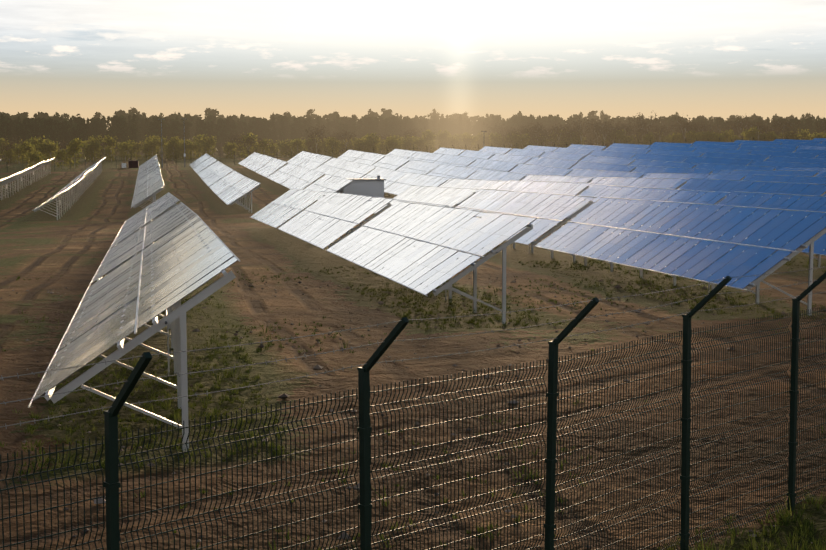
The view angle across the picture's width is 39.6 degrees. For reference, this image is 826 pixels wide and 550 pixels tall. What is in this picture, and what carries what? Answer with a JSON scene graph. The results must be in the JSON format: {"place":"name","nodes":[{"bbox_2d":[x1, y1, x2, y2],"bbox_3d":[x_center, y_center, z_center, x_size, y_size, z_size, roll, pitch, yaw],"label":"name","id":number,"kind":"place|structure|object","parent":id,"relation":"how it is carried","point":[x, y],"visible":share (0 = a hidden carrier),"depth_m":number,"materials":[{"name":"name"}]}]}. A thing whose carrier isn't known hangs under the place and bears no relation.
{"place":"outdoors","nodes":[
{"label":"outdoors","id":0,"kind":"place"},
{"bbox_2d":[0,139,825,549],"bbox_3d":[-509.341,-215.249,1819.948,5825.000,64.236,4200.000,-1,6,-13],"label":"ground","id":1,"kind":"structure","parent":0,"point":[40,251],"depth_m":24.33,"materials":[{"name":"soil"}]},
{"bbox_2d":[122,161,138,167],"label":"shipping container","id":2,"kind":"object","parent":1,"relation":"on","point":[134,164],"visible":0.94,"depth_m":238.35,"materials":[{"name":"brown"}]},
{"bbox_2d":[158,119,163,167],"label":"utility pole","id":3,"kind":"object","parent":1,"relation":"on","point":[161,139],"visible":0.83,"depth_m":234.63,"materials":[{"name":"grey"}]},
{"bbox_2d":[184,134,185,166],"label":"pole","id":4,"kind":"object","parent":1,"relation":"on","point":[184,150],"visible":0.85,"depth_m":234.92,"materials":[{"name":"grey metal"}]},
{"bbox_2d":[340,175,385,199],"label":"inverter station","id":5,"kind":"object","parent":1,"relation":"on","point":[374,187],"visible":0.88,"depth_m":126.64,"materials":[{"name":"white metal"}]},
{"bbox_2d":[0,138,825,450],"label":"solar panels","id":6,"kind":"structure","parent":1,"relation":"on","point":[694,210],"depth_m":49.22,"materials":[{"name":"blue glass"}]},
{"bbox_2d":[0,266,825,549],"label":"perimeter fence","id":7,"kind":"object","parent":1,"relation":"on","point":[112,484],"visible":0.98,"depth_m":11.71,"materials":[{"name":"black metal"}]},
{"bbox_2d":[0,107,825,161],"bbox_3d":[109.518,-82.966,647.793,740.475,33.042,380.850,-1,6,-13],"label":"trees","id":8,"kind":"object","parent":1,"relation":"on","point":[137,127],"visible":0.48,"depth_m":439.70,"materials":[{"name":"green plant"}]},
{"bbox_2d":[0,126,825,168],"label":"forest birch trees","id":9,"kind":"object","parent":1,"relation":"on","point":[33,149],"visible":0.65,"depth_m":316.76,"materials":[{"name":"green plant"}]},
{"bbox_2d":[0,256,825,549],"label":"grass tufts","id":10,"kind":"object","parent":1,"relation":"on","point":[699,547],"visible":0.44,"depth_m":22.99,"materials":[{"name":"green plant"}]},
{"bbox_2d":[0,267,825,549],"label":"ground stones","id":11,"kind":"object","parent":1,"relation":"on","point":[282,396],"visible":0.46,"depth_m":26.23,"materials":[{"name":"brown stone"}]},
{"bbox_2d":[7,135,819,171],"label":"fence","id":12,"kind":"object","parent":1,"relation":"on","point":[566,144],"visible":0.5,"depth_m":240.31,"materials":[{"name":"grey metal"}]},
{"bbox_2d":[0,0,825,134],"label":"sky","id":13,"kind":"structure","parent":0,"point":[723,59],"materials":[{"name":"white"}]}
]}

